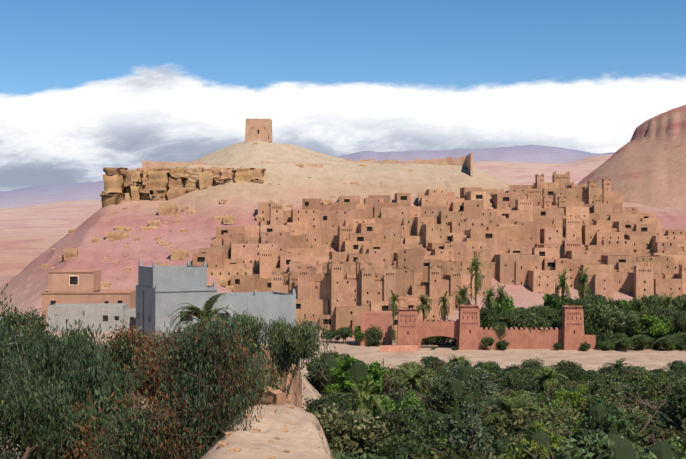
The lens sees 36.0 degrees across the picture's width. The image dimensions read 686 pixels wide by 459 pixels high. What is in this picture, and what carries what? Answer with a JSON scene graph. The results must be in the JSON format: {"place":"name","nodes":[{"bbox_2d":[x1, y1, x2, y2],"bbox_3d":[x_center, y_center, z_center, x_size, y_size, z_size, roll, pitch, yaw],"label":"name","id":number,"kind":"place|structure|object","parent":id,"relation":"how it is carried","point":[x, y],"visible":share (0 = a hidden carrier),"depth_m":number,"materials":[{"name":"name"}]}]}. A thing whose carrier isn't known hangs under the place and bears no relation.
{"place":"outdoors","nodes":[
{"label":"outdoors","id":0,"kind":"place"},
{"bbox_2d":[0,105,685,458],"bbox_3d":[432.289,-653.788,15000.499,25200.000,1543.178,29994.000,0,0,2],"label":"terrain","id":1,"kind":"structure","parent":0,"point":[644,169],"depth_m":434.17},
{"bbox_2d":[0,283,44,412],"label":"eucalyptus","id":2,"kind":"object","parent":1,"relation":"on","point":[6,355],"visible":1,"depth_m":35.00,"materials":[{"name":"green plant"}]},
{"bbox_2d":[0,304,63,403],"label":"bush","id":3,"kind":"object","parent":1,"relation":"on","point":[27,328],"visible":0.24,"depth_m":91.62,"materials":[{"name":"green plant"}]},
{"bbox_2d":[0,370,100,458],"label":"bush","id":4,"kind":"object","parent":1,"relation":"on","point":[43,421],"visible":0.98,"depth_m":49.16,"materials":[{"name":"green plant"}]},
{"bbox_2d":[0,310,148,458],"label":"bush","id":5,"kind":"object","parent":1,"relation":"on","point":[78,366],"visible":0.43,"depth_m":53.41,"materials":[{"name":"green plant"}]},
{"bbox_2d":[41,270,135,314],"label":"pink house","id":6,"kind":"structure","parent":1,"relation":"on","point":[74,286],"depth_m":179.84,"materials":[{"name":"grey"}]},
{"bbox_2d":[48,303,135,331],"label":"building","id":7,"kind":"structure","parent":1,"relation":"on","point":[106,316],"depth_m":164.55,"materials":[{"name":"grey paint"}]},
{"bbox_2d":[39,383,167,458],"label":"bush","id":8,"kind":"object","parent":1,"relation":"on","point":[106,402],"visible":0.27,"depth_m":50.25,"materials":[{"name":"green plant"}]},
{"bbox_2d":[96,317,165,396],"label":"shrub","id":9,"kind":"object","parent":1,"relation":"on","point":[121,346],"visible":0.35,"depth_m":99.97,"materials":[{"name":"green plant"}]},
{"bbox_2d":[78,381,223,458],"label":"bush","id":10,"kind":"object","parent":1,"relation":"on","point":[141,437],"visible":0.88,"depth_m":37.12,"materials":[{"name":"green plant"}]},
{"bbox_2d":[120,316,222,414],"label":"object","id":11,"kind":"object","parent":1,"relation":"on","point":[139,372],"visible":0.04,"depth_m":73.10,"materials":[{"name":"brown plant"}]},
{"bbox_2d":[171,293,235,330],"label":"date palm","id":12,"kind":"object","parent":1,"relation":"on","point":[208,304],"visible":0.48,"depth_m":95.66,"materials":[{"name":"green plant"}]},
{"bbox_2d":[143,306,278,456],"bbox_3d":[-5.083,5.982,39.822,5.500,6.408,5.667,0,0,2],"label":"bush","id":13,"kind":"object","parent":1,"relation":"on","point":[210,368],"visible":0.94,"depth_m":38.94,"materials":[{"name":"green plant"}]},
{"bbox_2d":[136,260,295,343],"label":"building","id":14,"kind":"structure","parent":1,"relation":"on","point":[163,293],"depth_m":145.26,"materials":[{"name":"grey paint"}]},
{"bbox_2d":[139,338,296,435],"bbox_3d":[-5.752,8.015,46.627,7.000,6.904,9.138,0,0,2],"label":"bush","id":15,"kind":"object","parent":1,"relation":"on","point":[268,383],"visible":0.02,"depth_m":46.74,"materials":[{"name":"green plant"}]},
{"bbox_2d":[158,347,301,409],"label":"mud ruins","id":16,"kind":"object","parent":1,"relation":"on","point":[278,395],"visible":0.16,"depth_m":55.57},
{"bbox_2d":[216,308,308,384],"bbox_3d":[-4.779,8.608,52.608,6.202,9.328,4.724,0,0,24],"label":"bush","id":17,"kind":"object","parent":1,"relation":"on","point":[245,319],"visible":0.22,"depth_m":52.17,"materials":[{"name":"green plant"}]},
{"bbox_2d":[40,141,491,458],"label":"rocks","id":18,"kind":"object","parent":1,"relation":"on","point":[144,182],"visible":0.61,"depth_m":429.60,"materials":[{"name":"beige stone"}]},
{"bbox_2d":[264,315,335,398],"bbox_3d":[-2.220,7.503,50.386,3.208,6.918,2.685,0,0,22],"label":"tree","id":19,"kind":"object","parent":1,"relation":"on","point":[298,340],"visible":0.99,"depth_m":50.10,"materials":[{"name":"green plant"}]},
{"bbox_2d":[142,119,472,176],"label":"hilltop granary walls","id":20,"kind":"structure","parent":1,"relation":"on","point":[258,129],"depth_m":471.98,"materials":[{"name":"brown stone"}]},
{"bbox_2d":[306,355,342,393],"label":"bush","id":21,"kind":"object","parent":1,"relation":"on","point":[319,382],"visible":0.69,"depth_m":131.24,"materials":[{"name":"green plant"}]},
{"bbox_2d":[302,392,353,414],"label":"bush","id":22,"kind":"object","parent":1,"relation":"on","point":[311,407],"visible":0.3,"depth_m":101.39,"materials":[{"name":"green plant"}]},
{"bbox_2d":[335,327,352,343],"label":"tree","id":23,"kind":"object","parent":1,"relation":"on","point":[343,332],"visible":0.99,"depth_m":294.85,"materials":[{"name":"green plant"}]},
{"bbox_2d":[319,389,369,401],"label":"bush","id":24,"kind":"object","parent":1,"relation":"on","point":[338,392],"visible":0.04,"depth_m":121.07,"materials":[{"name":"green plant"}]},
{"bbox_2d":[313,403,393,458],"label":"bush","id":25,"kind":"object","parent":1,"relation":"on","point":[344,430],"visible":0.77,"depth_m":77.69,"materials":[{"name":"green plant"}]},
{"bbox_2d":[321,356,391,403],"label":"bush","id":26,"kind":"object","parent":1,"relation":"on","point":[354,369],"visible":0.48,"depth_m":122.46,"materials":[{"name":"green plant"}]},
{"bbox_2d":[330,449,386,458],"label":"bush","id":27,"kind":"object","parent":1,"relation":"on","point":[362,456],"visible":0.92,"depth_m":54.25,"materials":[{"name":"green plant"}]},
{"bbox_2d":[338,376,384,424],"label":"date palm","id":28,"kind":"object","parent":1,"relation":"on","point":[362,389],"visible":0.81,"depth_m":94.84,"materials":[{"name":"green plant"}]},
{"bbox_2d":[364,324,382,341],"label":"bush","id":29,"kind":"object","parent":1,"relation":"on","point":[372,333],"visible":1,"depth_m":288.59,"materials":[{"name":"green plant"}]},
{"bbox_2d":[379,373,397,393],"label":"bush","id":30,"kind":"object","parent":1,"relation":"on","point":[387,386],"visible":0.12,"depth_m":131.45,"materials":[{"name":"green plant"}]},
{"bbox_2d":[388,290,400,331],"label":"date palm","id":31,"kind":"object","parent":1,"relation":"on","point":[394,307],"visible":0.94,"depth_m":304.02,"materials":[{"name":"green plant"}]},
{"bbox_2d":[372,406,422,444],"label":"bush","id":32,"kind":"object","parent":1,"relation":"on","point":[398,425],"visible":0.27,"depth_m":93.58,"materials":[{"name":"green plant"}]},
{"bbox_2d":[373,437,427,458],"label":"bush","id":33,"kind":"object","parent":1,"relation":"on","point":[397,451],"visible":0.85,"depth_m":80.07,"materials":[{"name":"green plant"}]},
{"bbox_2d":[371,390,429,415],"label":"bush","id":34,"kind":"object","parent":1,"relation":"on","point":[404,400],"visible":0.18,"depth_m":104.36,"materials":[{"name":"green plant"}]},
{"bbox_2d":[380,434,423,450],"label":"bush","id":35,"kind":"object","parent":1,"relation":"on","point":[410,443],"visible":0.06,"depth_m":83.16,"materials":[{"name":"green plant"}]},
{"bbox_2d":[378,385,430,404],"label":"bush","id":36,"kind":"object","parent":1,"relation":"on","point":[403,390],"visible":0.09,"depth_m":122.38,"materials":[{"name":"green plant"}]},
{"bbox_2d":[390,361,435,394],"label":"date palm","id":37,"kind":"object","parent":1,"relation":"on","point":[413,378],"visible":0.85,"depth_m":127.01,"materials":[{"name":"green plant"}]},
{"bbox_2d":[394,403,441,442],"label":"bush","id":38,"kind":"object","parent":1,"relation":"on","point":[420,415],"visible":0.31,"depth_m":99.12,"materials":[{"name":"green plant"}]},
{"bbox_2d":[405,419,430,443],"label":"bush","id":39,"kind":"object","parent":1,"relation":"on","point":[415,422],"visible":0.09,"depth_m":97.55,"materials":[{"name":"green plant"}]},
{"bbox_2d":[416,293,431,345],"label":"date palm","id":40,"kind":"object","parent":1,"relation":"on","point":[423,306],"visible":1,"depth_m":290.61,"materials":[{"name":"green plant"}]},
{"bbox_2d":[407,435,444,450],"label":"bush","id":41,"kind":"object","parent":1,"relation":"on","point":[428,444],"visible":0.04,"depth_m":92.68,"materials":[{"name":"green plant"}]},
{"bbox_2d":[403,408,449,441],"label":"bush","id":42,"kind":"object","parent":1,"relation":"on","point":[438,415],"visible":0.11,"depth_m":99.37,"materials":[{"name":"green plant"}]},
{"bbox_2d":[427,359,447,370],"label":"bush","id":43,"kind":"object","parent":1,"relation":"on","point":[434,365],"visible":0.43,"depth_m":199.89,"materials":[{"name":"green plant"}]},
{"bbox_2d":[192,183,685,337],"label":"mud-brick houses","id":44,"kind":"structure","parent":1,"relation":"on","point":[632,250],"depth_m":378.77,"materials":[{"name":"brown brick"}]},
{"bbox_2d":[271,171,612,329],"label":"kasbah towers","id":45,"kind":"structure","parent":1,"relation":"on","point":[334,287],"depth_m":328.23,"materials":[{"name":"brown brick"}]},
{"bbox_2d":[412,376,472,414],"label":"bush","id":46,"kind":"object","parent":1,"relation":"on","point":[446,398],"visible":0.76,"depth_m":115.38,"materials":[{"name":"green plant"}]},
{"bbox_2d":[437,291,450,342],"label":"date palm","id":47,"kind":"object","parent":1,"relation":"on","point":[443,299],"visible":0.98,"depth_m":298.46,"materials":[{"name":"green plant"}]},
{"bbox_2d":[410,439,488,458],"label":"bush","id":48,"kind":"object","parent":1,"relation":"on","point":[453,454],"visible":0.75,"depth_m":70.04,"materials":[{"name":"green plant"}]},
{"bbox_2d":[420,401,492,458],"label":"bush","id":49,"kind":"object","parent":1,"relation":"on","point":[462,428],"visible":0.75,"depth_m":71.97,"materials":[{"name":"green plant"}]},
{"bbox_2d":[449,284,474,309],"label":"date palm","id":50,"kind":"object","parent":1,"relation":"on","point":[463,299],"visible":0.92,"depth_m":295.61,"materials":[{"name":"green plant"}]},
{"bbox_2d":[447,390,492,426],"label":"bush","id":51,"kind":"object","parent":1,"relation":"on","point":[467,397],"visible":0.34,"depth_m":106.77,"materials":[{"name":"green plant"}]},
{"bbox_2d":[468,251,482,304],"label":"date palm","id":52,"kind":"object","parent":1,"relation":"on","point":[475,268],"visible":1,"depth_m":316.23,"materials":[{"name":"green plant"}]},
{"bbox_2d":[442,360,511,403],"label":"bush","id":53,"kind":"object","parent":1,"relation":"on","point":[468,375],"visible":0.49,"depth_m":124.67,"materials":[{"name":"green plant"}]},
{"bbox_2d":[361,304,595,351],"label":"fortified gate wall","id":54,"kind":"structure","parent":1,"relation":"on","point":[466,331],"depth_m":281.50,"materials":[{"name":"red brick"}]},
{"bbox_2d":[471,362,499,382],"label":"date palm","id":55,"kind":"object","parent":1,"relation":"on","point":[488,368],"visible":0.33,"depth_m":169.11,"materials":[{"name":"green plant"}]},
{"bbox_2d":[480,285,498,309],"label":"date palm","id":56,"kind":"object","parent":1,"relation":"on","point":[489,298],"visible":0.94,"depth_m":293.50,"materials":[{"name":"green plant"}]},
{"bbox_2d":[478,306,504,328],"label":"belt tree","id":57,"kind":"object","parent":1,"relation":"on","point":[485,313],"visible":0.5,"depth_m":287.97,"materials":[{"name":"green plant"}]},
{"bbox_2d":[487,321,509,338],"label":"belt tree","id":58,"kind":"object","parent":1,"relation":"on","point":[500,327],"visible":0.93,"depth_m":282.49,"materials":[{"name":"green plant"}]},
{"bbox_2d":[484,295,515,311],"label":"belt tree","id":59,"kind":"object","parent":1,"relation":"on","point":[506,307],"visible":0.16,"depth_m":298.79,"materials":[{"name":"green plant"}]},
{"bbox_2d":[493,283,508,310],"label":"date palm","id":60,"kind":"object","parent":1,"relation":"on","point":[500,291],"visible":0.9,"depth_m":297.69,"materials":[{"name":"green plant"}]},
{"bbox_2d":[484,442,524,458],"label":"bush","id":61,"kind":"object","parent":1,"relation":"on","point":[504,449],"visible":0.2,"depth_m":80.89,"materials":[{"name":"green plant"}]},
{"bbox_2d":[494,310,517,326],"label":"belt tree","id":62,"kind":"object","parent":1,"relation":"on","point":[502,316],"visible":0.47,"depth_m":285.19,"materials":[{"name":"green plant"}]},
{"bbox_2d":[493,433,524,448],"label":"bush","id":63,"kind":"object","parent":1,"relation":"on","point":[501,438],"visible":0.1,"depth_m":91.69,"materials":[{"name":"green plant"}]},
{"bbox_2d":[482,390,541,426],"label":"date palm","id":64,"kind":"object","parent":1,"relation":"on","point":[515,403],"visible":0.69,"depth_m":99.18,"materials":[{"name":"green plant"}]},
{"bbox_2d":[493,370,531,387],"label":"bush","id":65,"kind":"object","parent":1,"relation":"on","point":[510,378],"visible":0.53,"depth_m":165.90,"materials":[{"name":"green plant"}]},
{"bbox_2d":[511,379,537,391],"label":"bush","id":66,"kind":"object","parent":1,"relation":"on","point":[521,386],"visible":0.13,"depth_m":157.13,"materials":[{"name":"green plant"}]},
{"bbox_2d":[487,406,567,442],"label":"bush","id":67,"kind":"object","parent":1,"relation":"on","point":[519,425],"visible":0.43,"depth_m":94.84,"materials":[{"name":"green plant"}]},
{"bbox_2d":[506,307,549,330],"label":"belt tree","id":68,"kind":"object","parent":1,"relation":"on","point":[523,318],"visible":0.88,"depth_m":283.31,"materials":[{"name":"green plant"}]},
{"bbox_2d":[492,402,565,423],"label":"bush","id":69,"kind":"object","parent":1,"relation":"on","point":[546,411],"visible":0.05,"depth_m":101.13,"materials":[{"name":"green plant"}]},
{"bbox_2d":[502,420,576,458],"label":"bush","id":70,"kind":"object","parent":1,"relation":"on","point":[535,442],"visible":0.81,"depth_m":63.85,"materials":[{"name":"green plant"}]},
{"bbox_2d":[529,366,567,393],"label":"date palm","id":71,"kind":"object","parent":1,"relation":"on","point":[548,373],"visible":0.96,"depth_m":148.16,"materials":[{"name":"green plant"}]},
{"bbox_2d":[535,292,571,312],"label":"belt tree","id":72,"kind":"object","parent":1,"relation":"on","point":[550,300],"visible":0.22,"depth_m":302.74,"materials":[{"name":"green plant"}]},
{"bbox_2d":[545,310,561,328],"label":"belt tree","id":73,"kind":"object","parent":1,"relation":"on","point":[555,317],"visible":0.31,"depth_m":288.69,"materials":[{"name":"green plant"}]},
{"bbox_2d":[538,405,580,431],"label":"bush","id":74,"kind":"object","parent":1,"relation":"on","point":[564,415],"visible":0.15,"depth_m":99.47,"materials":[{"name":"green plant"}]},
{"bbox_2d":[552,268,571,307],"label":"date palm","id":75,"kind":"object","parent":1,"relation":"on","point":[563,283],"visible":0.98,"depth_m":297.48,"materials":[{"name":"green plant"}]},
{"bbox_2d":[541,384,586,413],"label":"bush","id":76,"kind":"object","parent":1,"relation":"on","point":[569,398],"visible":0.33,"depth_m":110.49,"materials":[{"name":"green plant"}]},
{"bbox_2d":[541,384,588,398],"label":"bush","id":77,"kind":"object","parent":1,"relation":"on","point":[551,391],"visible":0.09,"depth_m":134.68,"materials":[{"name":"green plant"}]},
{"bbox_2d":[554,359,582,370],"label":"bush","id":78,"kind":"object","parent":1,"relation":"on","point":[568,364],"visible":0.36,"depth_m":203.12,"materials":[{"name":"green plant"}]},
{"bbox_2d":[558,413,585,447],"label":"bush","id":79,"kind":"object","parent":1,"relation":"on","point":[574,430],"visible":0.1,"depth_m":90.30,"materials":[{"name":"green plant"}]},
{"bbox_2d":[489,428,656,458],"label":"bush","id":80,"kind":"object","parent":1,"relation":"on","point":[610,445],"visible":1,"depth_m":52.38,"materials":[{"name":"green plant"}]},
{"bbox_2d":[563,367,587,379],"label":"bush","id":81,"kind":"object","parent":1,"relation":"on","point":[577,372],"visible":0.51,"depth_m":183.43,"materials":[{"name":"green plant"}]},
{"bbox_2d":[558,297,596,319],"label":"belt tree","id":82,"kind":"object","parent":1,"relation":"on","point":[586,306],"visible":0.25,"depth_m":290.18,"materials":[{"name":"green plant"}]},
{"bbox_2d":[573,267,593,301],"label":"date palm","id":83,"kind":"object","parent":1,"relation":"on","point":[582,285],"visible":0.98,"depth_m":299.30,"materials":[{"name":"green plant"}]},
{"bbox_2d":[584,321,601,340],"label":"belt tree","id":84,"kind":"object","parent":1,"relation":"on","point":[589,329],"visible":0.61,"depth_m":283.32,"materials":[{"name":"green plant"}]},
{"bbox_2d":[579,293,614,303],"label":"belt tree","id":85,"kind":"object","parent":1,"relation":"on","point":[598,298],"visible":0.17,"depth_m":304.20,"materials":[{"name":"green plant"}]},
{"bbox_2d":[583,303,622,341],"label":"belt tree","id":86,"kind":"object","parent":1,"relation":"on","point":[603,316],"visible":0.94,"depth_m":282.92,"materials":[{"name":"green plant"}]},
{"bbox_2d":[583,374,625,405],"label":"bush","id":87,"kind":"object","parent":1,"relation":"on","point":[601,385],"visible":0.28,"depth_m":122.90,"materials":[{"name":"green plant"}]},
{"bbox_2d":[575,392,635,417],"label":"bush","id":88,"kind":"object","parent":1,"relation":"on","point":[583,406],"visible":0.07,"depth_m":92.22,"materials":[{"name":"green plant"}]},
{"bbox_2d":[602,358,631,374],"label":"date palm","id":89,"kind":"object","parent":1,"relation":"on","point":[619,364],"visible":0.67,"depth_m":188.02,"materials":[{"name":"green plant"}]},
{"bbox_2d":[602,299,635,335],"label":"belt tree","id":90,"kind":"object","parent":1,"relation":"on","point":[625,306],"visible":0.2,"depth_m":285.80,"materials":[{"name":"green plant"}]},
{"bbox_2d":[569,395,669,452],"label":"bush","id":91,"kind":"object","parent":1,"relation":"on","point":[605,419],"visible":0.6,"depth_m":79.08,"materials":[{"name":"green plant"}]},
{"bbox_2d":[574,404,664,433],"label":"bush","id":92,"kind":"object","parent":1,"relation":"on","point":[626,408],"visible":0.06,"depth_m":93.96,"materials":[{"name":"green plant"}]},
{"bbox_2d":[612,308,640,347],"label":"belt tree","id":93,"kind":"object","parent":1,"relation":"on","point":[623,319],"visible":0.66,"depth_m":282.46,"materials":[{"name":"green plant"}]},
{"bbox_2d":[608,367,646,383],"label":"bush","id":94,"kind":"object","parent":1,"relation":"on","point":[629,375],"visible":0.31,"depth_m":156.32,"materials":[{"name":"green plant"}]},
{"bbox_2d":[618,381,648,404],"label":"bush","id":95,"kind":"object","parent":1,"relation":"on","point":[633,389],"visible":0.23,"depth_m":132.07,"materials":[{"name":"green plant"}]},
{"bbox_2d":[631,334,648,350],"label":"river bush","id":96,"kind":"object","parent":1,"relation":"on","point":[642,340],"visible":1,"depth_m":277.12,"materials":[{"name":"green plant"}]},
{"bbox_2d":[621,410,665,440],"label":"date palm","id":97,"kind":"object","parent":1,"relation":"on","point":[639,417],"visible":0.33,"depth_m":83.30,"materials":[{"name":"green plant"}]},
{"bbox_2d":[626,397,669,416],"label":"bush","id":98,"kind":"object","parent":1,"relation":"on","point":[656,403],"visible":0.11,"depth_m":107.66,"materials":[{"name":"green plant"}]},
{"bbox_2d":[634,293,663,306],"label":"belt tree","id":99,"kind":"object","parent":1,"relation":"on","point":[651,299],"visible":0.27,"depth_m":313.86,"materials":[{"name":"green plant"}]},
{"bbox_2d":[624,379,679,407],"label":"bush","id":100,"kind":"object","parent":1,"relation":"on","point":[658,391],"visible":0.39,"depth_m":123.22,"materials":[{"name":"green plant"}]},
{"bbox_2d":[633,314,673,347],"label":"belt tree","id":101,"kind":"object","parent":1,"relation":"on","point":[652,325],"visible":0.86,"depth_m":281.89,"materials":[{"name":"green plant"}]},
{"bbox_2d":[632,373,683,386],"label":"bush","id":102,"kind":"object","parent":1,"relation":"on","point":[654,376],"visible":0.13,"depth_m":153.87,"materials":[{"name":"green plant"}]},
{"bbox_2d":[631,375,685,431],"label":"date palm","id":103,"kind":"object","parent":1,"relation":"on","point":[676,411],"visible":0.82,"depth_m":90.82,"materials":[{"name":"green plant"}]},
{"bbox_2d":[635,439,685,458],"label":"bush","id":104,"kind":"object","parent":1,"relation":"on","point":[661,449],"visible":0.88,"depth_m":67.49,"materials":[{"name":"green plant"}]},
{"bbox_2d":[639,425,685,445],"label":"bush","id":105,"kind":"object","parent":1,"relation":"on","point":[675,432],"visible":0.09,"depth_m":80.62,"materials":[{"name":"green plant"}]},
{"bbox_2d":[649,305,680,336],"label":"belt tree","id":106,"kind":"object","parent":1,"relation":"on","point":[667,312],"visible":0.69,"depth_m":282.99,"materials":[{"name":"green plant"}]},
{"bbox_2d":[657,337,673,350],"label":"river bush","id":107,"kind":"object","parent":1,"relation":"on","point":[668,341],"visible":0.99,"depth_m":276.33,"materials":[{"name":"green plant"}]},
{"bbox_2d":[656,292,681,309],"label":"tree","id":108,"kind":"object","parent":1,"relation":"on","point":[667,301],"visible":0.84,"depth_m":291.30,"materials":[{"name":"green plant"}]},
{"bbox_2d":[669,309,685,334],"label":"belt tree","id":109,"kind":"object","parent":1,"relation":"on","point":[680,318],"visible":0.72,"depth_m":282.06,"materials":[{"name":"green plant"}]},
{"bbox_2d":[0,0,685,190],"label":"sky","id":110,"kind":"structure","parent":0,"point":[87,87],"materials":[{"name":"blue"}]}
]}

